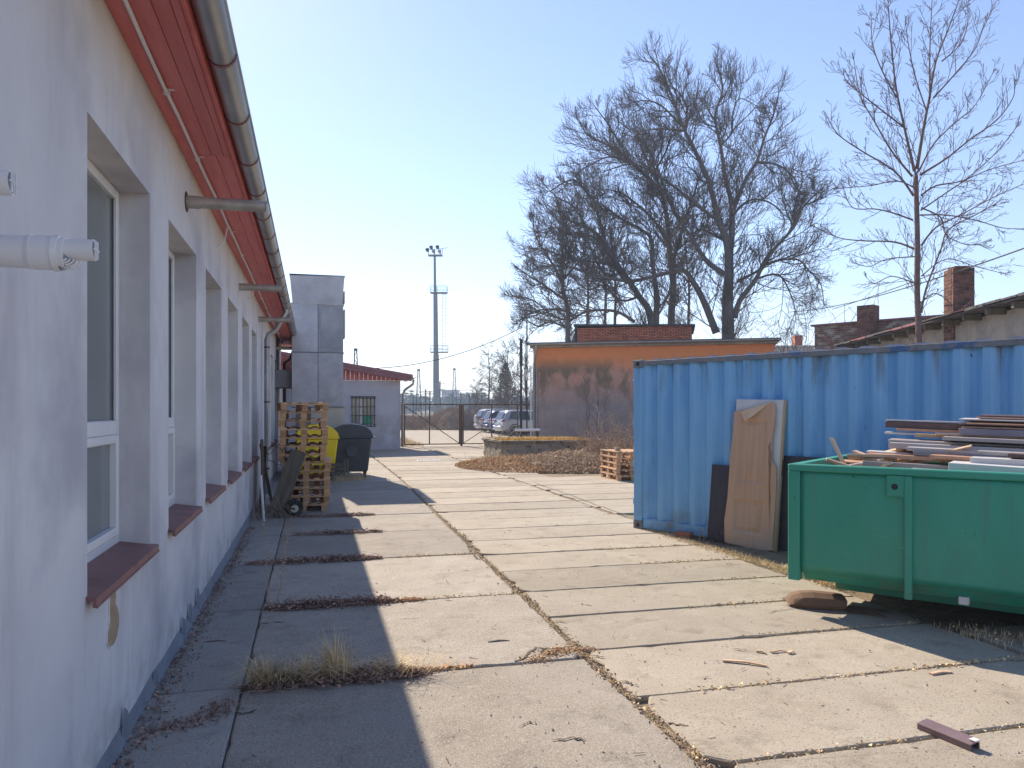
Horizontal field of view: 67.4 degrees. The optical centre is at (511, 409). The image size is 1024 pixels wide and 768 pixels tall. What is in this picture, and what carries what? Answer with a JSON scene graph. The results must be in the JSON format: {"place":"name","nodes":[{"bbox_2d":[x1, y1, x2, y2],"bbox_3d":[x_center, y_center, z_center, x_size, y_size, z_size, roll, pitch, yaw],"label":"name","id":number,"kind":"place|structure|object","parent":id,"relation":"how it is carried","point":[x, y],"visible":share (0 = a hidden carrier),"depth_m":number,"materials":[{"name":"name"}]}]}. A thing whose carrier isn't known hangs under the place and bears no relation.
{"place":"outdoors","nodes":[
{"label":"outdoors","id":0,"kind":"place"},
{"bbox_2d":[400,411,478,429],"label":"earth bank","id":1,"kind":"structure","parent":0,"point":[439,427],"depth_m":66.79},
{"bbox_2d":[469,341,506,409],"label":"birch tree","id":2,"kind":"object","parent":1,"relation":"on","point":[484,383],"visible":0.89,"depth_m":72.01,"materials":[{"name":"plant"}]},
{"bbox_2d":[405,411,473,416],"bbox_3d":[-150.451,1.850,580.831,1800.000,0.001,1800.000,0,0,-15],"label":"ground","id":3,"kind":"structure","parent":0,"point":[427,412],"depth_m":364.36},
{"bbox_2d":[0,0,296,767],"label":"workshop building","id":4,"kind":"structure","parent":3,"relation":"on","point":[148,331],"depth_m":4.25,"materials":[{"name":"white paint"}]},
{"bbox_2d":[86,158,159,608],"bbox_3d":[-2.150,-0.221,4.060,0.283,2.210,1.420,0,0,-15],"label":"window","id":5,"kind":"structure","parent":4,"relation":"in","point":[111,562],"depth_m":4.37,"materials":[{"name":"white plastic"}]},
{"bbox_2d":[168,250,202,536],"bbox_3d":[-2.643,-0.221,5.963,0.283,2.210,1.370,0,0,-15],"label":"window","id":6,"kind":"structure","parent":4,"relation":"in","point":[180,515],"depth_m":6.49,"materials":[{"name":"white plastic"}]},
{"bbox_2d":[205,483,226,503],"bbox_3d":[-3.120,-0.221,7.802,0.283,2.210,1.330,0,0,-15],"label":"window sill","id":7,"kind":"structure","parent":4,"relation":"in","point":[213,491],"depth_m":7.86,"materials":[{"name":"metal"}]},
{"bbox_2d":[281,351,415,450],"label":"wing","id":8,"kind":"structure","parent":3,"relation":"on","point":[373,407],"depth_m":33.54,"materials":[{"name":"paint"}]},
{"bbox_2d":[350,396,375,426],"bbox_3d":[-6.485,0.080,33.491,1.100,1.320,0.229,0,0,-15],"label":"window","id":9,"kind":"structure","parent":8,"relation":"in","point":[363,407],"depth_m":33.50,"materials":[{"name":"glass"}]},
{"bbox_2d":[404,446,443,446],"bbox_3d":[-4.598,1.795,36.297,11.100,0.090,0.580,0,0,-15],"label":"gate threshold","id":10,"kind":"object","parent":3,"relation":"on","point":[423,446],"visible":0.07,"depth_m":36.42,"materials":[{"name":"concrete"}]},
{"bbox_2d":[460,404,462,445],"bbox_3d":[-2.441,0.740,37.021,0.100,2.020,0.100,0,0,-15],"label":"gate post","id":11,"kind":"object","parent":10,"relation":"on","point":[461,424],"visible":1,"depth_m":36.97,"materials":[{"name":"metal"}]},
{"bbox_2d":[404,404,459,444],"bbox_3d":[-3.808,0.699,36.676,2.700,1.952,0.078,0,0,-15],"label":"gate leaf","id":12,"kind":"object","parent":11,"relation":"attached to","point":[458,405],"visible":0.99,"depth_m":36.61,"materials":[{"name":"metal"}]},
{"bbox_2d":[463,404,517,443],"bbox_3d":[-1.044,0.699,37.390,2.770,1.952,0.075,0,0,-15],"label":"gate leaf","id":13,"kind":"object","parent":11,"relation":"attached to","point":[488,421],"visible":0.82,"depth_m":37.34,"materials":[{"name":"metal"}]},
{"bbox_2d":[425,245,448,413],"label":"floodlight mast","id":14,"kind":"object","parent":3,"relation":"on","point":[436,394],"visible":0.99,"depth_m":109.68,"materials":[{"name":"metal"}]},
{"bbox_2d":[400,390,532,412],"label":"tree belt","id":15,"kind":"object","parent":3,"relation":"on","point":[444,400],"visible":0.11,"depth_m":340.85,"materials":[{"name":"plant"}]},
{"bbox_2d":[481,436,589,456],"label":"concrete platform","id":16,"kind":"structure","parent":3,"relation":"on","point":[499,445],"depth_m":26.15,"materials":[{"name":"concrete"}]},
{"bbox_2d":[503,183,613,341],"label":"bare tree","id":17,"kind":"object","parent":3,"relation":"on","point":[569,316],"visible":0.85,"depth_m":43.80,"materials":[{"name":"brown plant"}]},
{"bbox_2d":[495,150,704,335],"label":"bare tree","id":18,"kind":"object","parent":3,"relation":"on","point":[650,316],"visible":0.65,"depth_m":46.72,"materials":[{"name":"brown plant"}]},
{"bbox_2d":[577,207,638,323],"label":"bare tree","id":19,"kind":"object","parent":3,"relation":"on","point":[604,321],"visible":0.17,"depth_m":53.00,"materials":[{"name":"brown plant"}]},
{"bbox_2d":[589,222,647,323],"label":"bare tree","id":20,"kind":"object","parent":3,"relation":"on","point":[615,304],"visible":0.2,"depth_m":53.95,"materials":[{"name":"brown plant"}]},
{"bbox_2d":[549,85,727,323],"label":"bare tree","id":21,"kind":"object","parent":3,"relation":"on","point":[670,316],"visible":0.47,"depth_m":48.84,"materials":[{"name":"brown plant"}]},
{"bbox_2d":[522,28,848,345],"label":"bare tree","id":22,"kind":"object","parent":3,"relation":"on","point":[729,313],"visible":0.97,"depth_m":45.72,"materials":[{"name":"brown plant"}]},
{"bbox_2d":[660,214,715,323],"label":"bare tree","id":23,"kind":"object","parent":3,"relation":"on","point":[690,317],"visible":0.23,"depth_m":54.90,"materials":[{"name":"brown plant"}]},
{"bbox_2d":[748,296,868,351],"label":"bare shrub","id":24,"kind":"object","parent":3,"relation":"on","point":[787,330],"visible":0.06,"depth_m":41.25,"materials":[{"name":"plant"}]},
{"bbox_2d":[810,314,943,349],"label":"old brick building","id":25,"kind":"structure","parent":3,"relation":"on","point":[828,336],"depth_m":29.72,"materials":[{"name":"paint"}]},
{"bbox_2d":[857,304,878,337],"bbox_3d":[13.411,-3.228,28.925,0.628,1.356,0.608,0,0,45],"label":"chimney","id":26,"kind":"object","parent":25,"relation":"on","point":[867,325],"visible":0.84,"depth_m":28.70,"materials":[{"name":"brick"}]},
{"bbox_2d":[793,0,1023,343],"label":"ash tree","id":27,"kind":"object","parent":3,"relation":"on","point":[918,307],"visible":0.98,"depth_m":19.96,"materials":[{"name":"brown plant"}]},
{"bbox_2d":[834,292,1023,347],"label":"plaster building","id":28,"kind":"structure","parent":3,"relation":"on","point":[1000,319],"depth_m":19.18,"materials":[{"name":"paint"}]},
{"bbox_2d":[944,266,974,341],"bbox_3d":[11.953,-2.728,20.541,0.558,2.156,0.558,0,0,6],"label":"brick chimney","id":29,"kind":"object","parent":28,"relation":"on","point":[956,298],"visible":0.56,"depth_m":20.29,"materials":[{"name":"brick"}]},
{"bbox_2d":[400,430,532,445],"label":"parking lot","id":30,"kind":"structure","parent":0,"point":[419,434],"depth_m":50.31,"materials":[{"name":"asphalt"}]},
{"bbox_2d":[400,407,479,429],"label":"bank brush","id":31,"kind":"object","parent":30,"relation":"on","point":[425,424],"visible":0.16,"depth_m":67.74,"materials":[{"name":"plant"}]},
{"bbox_2d":[488,336,528,407],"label":"bare tree","id":32,"kind":"object","parent":30,"relation":"on","point":[506,382],"visible":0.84,"depth_m":65.79,"materials":[{"name":"brown plant"}]},
{"bbox_2d":[493,409,532,434],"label":"parked car","id":33,"kind":"object","parent":30,"relation":"on","point":[510,422],"visible":0.37,"depth_m":52.31,"materials":[{"name":"grey paint"}]},
{"bbox_2d":[495,330,532,433],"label":"bare tree","id":34,"kind":"object","parent":30,"relation":"on","point":[518,368],"visible":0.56,"depth_m":55.93,"materials":[{"name":"brown plant"}]},
{"bbox_2d":[114,446,1023,767],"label":"yard pavement","id":35,"kind":"structure","parent":0,"point":[386,724],"depth_m":5.53,"materials":[{"name":"concrete"}]},
{"bbox_2d":[109,526,263,767],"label":"wall debris","id":36,"kind":"object","parent":35,"relation":"on","point":[156,694],"depth_m":5.30,"materials":[{"name":"brown plant"}]},
{"bbox_2d":[137,697,244,737],"bbox_3d":[-1.790,1.740,4.327,0.333,0.040,0.614,0,0,35],"label":"wall debris","id":37,"kind":"object","parent":35,"relation":"on","point":[200,718],"depth_m":4.31,"materials":[{"name":"brown plant"}]},
{"bbox_2d":[247,491,314,522],"bbox_3d":[-3.801,1.505,12.183,1.300,0.496,1.235,0,0,-35],"label":"dry brush","id":38,"kind":"object","parent":35,"relation":"on","point":[265,507],"visible":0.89,"depth_m":12.14,"materials":[{"name":"plant"}]},
{"bbox_2d":[267,449,305,516],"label":"leaning beam","id":39,"kind":"structure","parent":35,"relation":"on","point":[289,475],"depth_m":12.61,"materials":[{"name":"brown wood"}]},
{"bbox_2d":[276,499,302,515],"bbox_3d":[-3.604,1.605,12.431,0.450,0.290,0.139,0,12,-29],"label":"spare wheel","id":40,"kind":"object","parent":35,"relation":"on","point":[297,509],"visible":0.91,"depth_m":12.45,"materials":[{"name":"rubber"}]},
{"bbox_2d":[291,497,327,511],"bbox_3d":[-3.725,1.678,13.723,0.810,0.144,1.200,0,0,-15],"label":"pallet","id":41,"kind":"object","parent":35,"relation":"on","point":[323,505],"visible":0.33,"depth_m":13.24,"materials":[{"name":"brown wood"}]},
{"bbox_2d":[290,489,329,502],"bbox_3d":[-3.682,1.534,13.723,0.810,0.144,1.200,0,0,-15],"label":"pallet","id":42,"kind":"object","parent":41,"relation":"on","point":[315,492],"visible":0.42,"depth_m":13.24,"materials":[{"name":"brown wood"}]},
{"bbox_2d":[293,480,329,494],"bbox_3d":[-3.661,1.390,13.701,0.810,0.144,1.200,0,0,-14],"label":"pallet","id":43,"kind":"object","parent":42,"relation":"on","point":[316,485],"visible":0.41,"depth_m":13.20,"materials":[{"name":"brown wood"}]},
{"bbox_2d":[297,472,330,486],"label":"pallet","id":44,"kind":"object","parent":43,"relation":"on","point":[317,477],"visible":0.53,"depth_m":13.21,"materials":[{"name":"brown wood"}]},
{"bbox_2d":[281,465,329,477],"bbox_3d":[-3.675,1.101,13.731,0.810,0.144,1.200,0,0,-14],"label":"pallet","id":45,"kind":"object","parent":44,"relation":"on","point":[316,468],"visible":0.52,"depth_m":13.23,"materials":[{"name":"brown wood"}]},
{"bbox_2d":[282,457,331,469],"bbox_3d":[-3.648,0.957,13.744,0.810,0.144,1.200,0,0,-13],"label":"pallet","id":46,"kind":"object","parent":45,"relation":"on","point":[308,462],"visible":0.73,"depth_m":13.23,"materials":[{"name":"brown wood"}]},
{"bbox_2d":[278,449,326,461],"bbox_3d":[-3.741,0.813,13.715,0.810,0.144,1.200,0,0,-15],"label":"pallet","id":47,"kind":"object","parent":46,"relation":"on","point":[322,457],"visible":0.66,"depth_m":13.22,"materials":[{"name":"brown wood"}]},
{"bbox_2d":[278,441,326,452],"bbox_3d":[-3.735,0.669,13.704,0.810,0.144,1.200,0,0,-15],"label":"pallet","id":48,"kind":"object","parent":47,"relation":"on","point":[322,447],"visible":0.81,"depth_m":13.18,"materials":[{"name":"brown wood"}]},
{"bbox_2d":[279,434,327,444],"bbox_3d":[-3.703,0.524,13.711,0.810,0.144,1.200,0,0,-14],"label":"pallet","id":49,"kind":"object","parent":48,"relation":"on","point":[284,440],"visible":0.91,"depth_m":13.15,"materials":[{"name":"brown wood"}]},
{"bbox_2d":[279,426,328,435],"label":"pallet","id":50,"kind":"object","parent":49,"relation":"on","point":[284,431],"visible":0.91,"depth_m":13.18,"materials":[{"name":"brown wood"}]},
{"bbox_2d":[278,418,326,427],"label":"pallet","id":51,"kind":"object","parent":50,"relation":"on","point":[321,421],"visible":0.98,"depth_m":13.13,"materials":[{"name":"brown wood"}]},
{"bbox_2d":[279,411,327,418],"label":"pallet","id":52,"kind":"object","parent":51,"relation":"on","point":[285,414],"visible":0.95,"depth_m":13.15,"materials":[{"name":"brown wood"}]},
{"bbox_2d":[276,402,328,410],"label":"pallet","id":53,"kind":"object","parent":52,"relation":"on","point":[303,406],"visible":1,"depth_m":13.20,"materials":[{"name":"brown wood"}]},
{"bbox_2d":[275,273,344,473],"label":"duct tower","id":54,"kind":"structure","parent":35,"relation":"on","point":[315,374],"depth_m":20.85,"materials":[{"name":"metal"}]},
{"bbox_2d":[243,553,382,564],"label":"leaf litter","id":55,"kind":"object","parent":35,"relation":"on","point":[348,558],"visible":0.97,"depth_m":8.82,"materials":[{"name":"brown plant"}]},
{"bbox_2d":[296,424,341,479],"bbox_3d":[-4.918,1.060,19.523,1.139,1.380,1.415,0,0,-15],"label":"waste container","id":56,"kind":"object","parent":35,"relation":"on","point":[331,447],"visible":0.38,"depth_m":18.97,"materials":[{"name":"yellow plastic"}]},
{"bbox_2d":[257,590,400,610],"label":"leaf litter","id":57,"kind":"object","parent":35,"relation":"on","point":[358,600],"visible":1,"depth_m":6.81,"materials":[{"name":"brown plant"}]},
{"bbox_2d":[227,657,438,693],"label":"leaf litter","id":58,"kind":"object","parent":35,"relation":"on","point":[359,677],"visible":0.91,"depth_m":4.89,"materials":[{"name":"brown plant"}]},
{"bbox_2d":[210,626,461,692],"bbox_3d":[-1.094,1.554,4.956,1.707,0.392,0.733,0,0,-6],"label":"grass tuft","id":59,"kind":"object","parent":35,"relation":"on","point":[261,674],"visible":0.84,"depth_m":4.92,"materials":[{"name":"plant"}]},
{"bbox_2d":[294,528,383,535],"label":"leaf litter","id":60,"kind":"object","parent":35,"relation":"on","point":[346,531],"visible":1,"depth_m":10.83,"materials":[{"name":"brown plant"}]},
{"bbox_2d":[330,459,348,479],"bbox_3d":[-4.285,1.490,18.874,0.530,0.520,0.050,0,0,-15],"label":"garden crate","id":61,"kind":"object","parent":35,"relation":"on","point":[336,469],"visible":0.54,"depth_m":18.89,"materials":[{"name":"black plastic"}]},
{"bbox_2d":[335,423,374,477],"bbox_3d":[-4.167,1.060,20.130,1.139,1.380,1.415,0,0,-12],"label":"waste container","id":62,"kind":"object","parent":35,"relation":"on","point":[354,445],"visible":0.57,"depth_m":19.53,"materials":[{"name":"grey plastic"}]},
{"bbox_2d":[155,496,1008,766],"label":"scattered leaves","id":63,"kind":"object","parent":35,"relation":"on","point":[184,764],"visible":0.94,"depth_m":4.96,"materials":[{"name":"plant"}]},
{"bbox_2d":[148,487,1019,767],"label":"grit","id":64,"kind":"object","parent":35,"relation":"on","point":[576,656],"visible":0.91,"depth_m":5.07,"materials":[{"name":"gravel"}]},
{"bbox_2d":[783,590,891,616],"bbox_3d":[2.860,1.679,6.777,0.914,0.134,0.353,0,0,24],"label":"flat stone","id":65,"kind":"object","parent":35,"relation":"on","point":[816,599],"visible":1,"depth_m":6.70,"materials":[{"name":"stone"}]},
{"bbox_2d":[728,722,1023,764],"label":"joint weeds","id":66,"kind":"object","parent":35,"relation":"on","point":[848,747],"visible":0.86,"depth_m":3.99,"materials":[{"name":"plant"}]},
{"bbox_2d":[788,454,1023,613],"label":"skip container","id":67,"kind":"object","parent":35,"relation":"on","point":[953,537],"visible":0.98,"depth_m":6.17,"materials":[{"name":"green metal"}]},
{"bbox_2d":[880,461,905,466],"bbox_3d":[4.955,0.795,6.013,4.780,0.709,1.830,0,0,38],"label":"offcut heap","id":68,"kind":"object","parent":67,"relation":"in","point":[889,463],"visible":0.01,"depth_m":6.56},
{"bbox_2d":[847,454,896,459],"bbox_3d":[3.189,0.421,6.809,0.397,0.026,0.105,-1,-18,30],"label":"scrap piece","id":69,"kind":"object","parent":68,"relation":"on","point":[861,456],"visible":0.86,"depth_m":6.77,"materials":[{"name":"brown wood"}]},
{"label":"long board","id":70,"kind":"object","parent":68,"relation":"on","visible":0},
{"bbox_2d":[863,460,947,469],"bbox_3d":[3.985,0.500,6.117,2.200,0.050,0.100,2,1,37],"label":"long board","id":71,"kind":"object","parent":70,"relation":"on","point":[895,464],"visible":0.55,"depth_m":6.54,"materials":[{"name":"grey laminate"}]},
{"bbox_2d":[948,460,1023,472],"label":"long board","id":72,"kind":"object","parent":70,"relation":"on","point":[960,465],"visible":0.81,"depth_m":5.98,"materials":[{"name":"white laminate"}]},
{"bbox_2d":[970,456,1023,465],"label":"long board","id":73,"kind":"object","parent":72,"relation":"on","point":[999,460],"visible":0.95,"depth_m":6.05,"materials":[{"name":"white laminate"}]},
{"bbox_2d":[930,454,972,460],"bbox_3d":[4.651,0.428,5.623,2.800,0.032,0.250,2,3,39],"label":"long board","id":74,"kind":"object","parent":73,"relation":"on","point":[950,457],"visible":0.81,"depth_m":6.33,"materials":[{"name":"brown wood"}]},
{"bbox_2d":[867,453,962,461],"bbox_3d":[4.223,0.439,6.083,2.600,0.035,0.220,2,1,40],"label":"long board","id":75,"kind":"object","parent":74,"relation":"on","point":[911,457],"visible":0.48,"depth_m":6.58,"materials":[{"name":"brown laminate"}]},
{"bbox_2d":[1008,453,1023,457],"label":"long board","id":76,"kind":"object","parent":74,"relation":"on","point":[1015,455],"visible":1,"depth_m":6.02,"materials":[{"name":"laminate"}]},
{"bbox_2d":[907,446,1023,455],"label":"long board","id":77,"kind":"object","parent":76,"relation":"on","point":[968,451],"visible":0.81,"depth_m":6.37,"materials":[{"name":"grey laminate"}]},
{"bbox_2d":[913,451,1023,458],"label":"long board","id":78,"kind":"object","parent":76,"relation":"on","point":[923,453],"visible":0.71,"depth_m":6.43,"materials":[{"name":"brown laminate"}]},
{"bbox_2d":[889,442,1023,451],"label":"long board","id":79,"kind":"object","parent":78,"relation":"on","point":[900,445],"visible":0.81,"depth_m":6.57,"materials":[{"name":"grey laminate"}]},
{"bbox_2d":[888,438,1023,447],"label":"long board","id":80,"kind":"object","parent":79,"relation":"on","point":[955,442],"visible":0.97,"depth_m":6.64,"materials":[{"name":"grey laminate"}]},
{"bbox_2d":[942,436,1023,443],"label":"long board","id":81,"kind":"object","parent":79,"relation":"on","point":[986,439],"visible":0.81,"depth_m":6.42,"materials":[{"name":"grey laminate"}]},
{"bbox_2d":[935,433,1023,438],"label":"long board","id":82,"kind":"object","parent":81,"relation":"on","point":[951,434],"visible":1,"depth_m":6.58,"materials":[{"name":"grey wood"}]},
{"bbox_2d":[959,428,1023,436],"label":"long board","id":83,"kind":"object","parent":82,"relation":"on","point":[992,432],"visible":0.81,"depth_m":6.50,"materials":[{"name":"brown laminate"}]},
{"bbox_2d":[962,425,1023,429],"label":"long board","id":84,"kind":"object","parent":83,"relation":"on","point":[994,427],"visible":0.81,"depth_m":6.54,"materials":[{"name":"brown laminate"}]},
{"bbox_2d":[885,421,1011,429],"bbox_3d":[3.918,0.150,6.912,1.000,0.055,0.130,2,4,38],"label":"long board","id":85,"kind":"object","parent":84,"relation":"on","point":[925,425],"visible":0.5,"depth_m":6.98,"materials":[{"name":"laminate"}]},
{"bbox_2d":[917,719,979,750],"bbox_3d":[2.315,1.721,4.072,0.080,0.050,0.309,0,0,-25],"label":"profile piece","id":86,"kind":"object","parent":35,"relation":"on","point":[949,735],"visible":1,"depth_m":4.05,"materials":[{"name":"brown metal"}]},
{"bbox_2d":[934,619,1023,649],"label":"edge grass","id":87,"kind":"structure","parent":35,"relation":"on","point":[994,633],"depth_m":5.93,"materials":[{"name":"plant"}]},
{"bbox_2d":[600,455,633,462],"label":"pallet","id":88,"kind":"object","parent":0,"point":[618,460],"visible":0.54,"depth_m":19.17,"materials":[{"name":"brown wood"}]},
{"bbox_2d":[600,449,633,457],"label":"pallet","id":89,"kind":"object","parent":88,"relation":"on","point":[622,452],"visible":0.71,"depth_m":19.27,"materials":[{"name":"brown wood"}]},
{"bbox_2d":[222,447,1023,767],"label":"dirt bed","id":90,"kind":"object","parent":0,"point":[940,615],"visible":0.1,"depth_m":6.82,"materials":[{"name":"soil"}]},
{"bbox_2d":[454,449,557,473],"bbox_3d":[0.179,1.615,23.848,3.894,0.701,5.492,0,0,-15],"label":"debris heap","id":91,"kind":"object","parent":90,"relation":"on","point":[503,463],"visible":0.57,"depth_m":22.48,"materials":[{"name":"brown plant"}]},
{"bbox_2d":[526,317,527,435],"bbox_3d":[0.673,-1.200,34.600,0.058,5.900,0.058,0,0,-15],"label":"thin mast","id":92,"kind":"object","parent":90,"relation":"on","point":[526,375],"visible":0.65,"depth_m":34.58,"materials":[{"name":"metal"}]},
{"bbox_2d":[496,442,613,473],"bbox_3d":[1.650,1.482,23.501,4.923,1.013,4.665,0,0,44],"label":"debris heap","id":93,"kind":"object","parent":90,"relation":"on","point":[577,462],"visible":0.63,"depth_m":22.17,"materials":[{"name":"brown plant"}]},
{"bbox_2d":[516,644,599,665],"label":"joint weeds","id":94,"kind":"object","parent":90,"relation":"on","point":[565,651],"visible":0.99,"depth_m":5.50,"materials":[{"name":"brown plant"}]},
{"bbox_2d":[421,499,719,767],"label":"joint weeds","id":95,"kind":"object","parent":90,"relation":"on","point":[637,707],"visible":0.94,"depth_m":5.17,"materials":[{"name":"plant"}]},
{"bbox_2d":[560,437,633,454],"bbox_3d":[3.226,1.418,25.668,4.478,1.172,5.707,0,0,-15],"label":"debris heap","id":96,"kind":"object","parent":90,"relation":"on","point":[595,446],"visible":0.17,"depth_m":25.03,"materials":[{"name":"brown plant"}]},
{"bbox_2d":[557,405,633,453],"bbox_3d":[3.754,0.910,24.737,5.063,2.166,3.728,0,0,-15],"label":"bramble","id":97,"kind":"object","parent":96,"relation":"on","point":[619,433],"visible":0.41,"depth_m":24.25,"materials":[{"name":"plant"}]},
{"bbox_2d":[707,464,729,541],"bbox_3d":[2.772,1.233,10.152,0.020,1.000,0.360,8,-5,-41],"label":"leaning panel","id":98,"kind":"object","parent":90,"relation":"on","point":[719,489],"visible":0.58,"depth_m":10.18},
{"bbox_2d":[633,527,849,591],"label":"edge grass","id":99,"kind":"structure","parent":90,"relation":"on","point":[739,554],"depth_m":9.07,"materials":[{"name":"plant"}]},
{"bbox_2d":[724,399,786,551],"bbox_3d":[3.050,0.806,9.693,0.142,1.880,0.717,7,-3,-41],"label":"peeling door","id":100,"kind":"structure","parent":90,"relation":"on","point":[753,506],"depth_m":9.67,"materials":[{"name":"brown wood"}]},
{"bbox_2d":[778,456,820,550],"bbox_3d":[3.530,1.151,9.306,0.020,1.160,0.680,7,-4,-41],"label":"leaning panel","id":101,"kind":"object","parent":90,"relation":"on","point":[783,533],"visible":0.06,"depth_m":9.47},
{"bbox_2d":[633,336,1023,536],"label":"shipping container","id":102,"kind":"object","parent":90,"relation":"on","point":[849,400],"visible":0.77,"depth_m":9.44,"materials":[{"name":"blue metal"}]},
{"bbox_2d":[688,654,1023,690],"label":"joint weeds","id":103,"kind":"object","parent":90,"relation":"on","point":[914,668],"visible":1,"depth_m":5.06,"materials":[{"name":"plant"}]},
{"bbox_2d":[227,0,1023,399],"label":"sky","id":104,"kind":"structure","parent":0,"point":[387,132],"materials":[{"name":"blue"}]},
{"bbox_2d":[528,337,780,443],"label":"orange building","id":105,"kind":"structure","parent":0,"point":[560,369],"depth_m":34.34,"materials":[{"name":"paint"}]},
{"bbox_2d":[574,324,694,341],"bbox_3d":[6.424,-3.010,39.868,5.916,2.520,4.350,0,0,12],"label":"brick annex","id":106,"kind":"object","parent":105,"relation":"on","point":[605,332],"visible":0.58,"depth_m":37.90,"materials":[{"name":"brick"}]},
{"bbox_2d":[774,335,814,352],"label":"white shed","id":107,"kind":"structure","parent":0,"point":[799,347],"depth_m":59.95,"materials":[{"name":"grey laminate"}]},
{"bbox_2d":[793,248,1023,311],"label":"overhead cable","id":108,"kind":"object","parent":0,"point":[925,281],"visible":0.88,"depth_m":19.66,"materials":[{"name":"metal"}]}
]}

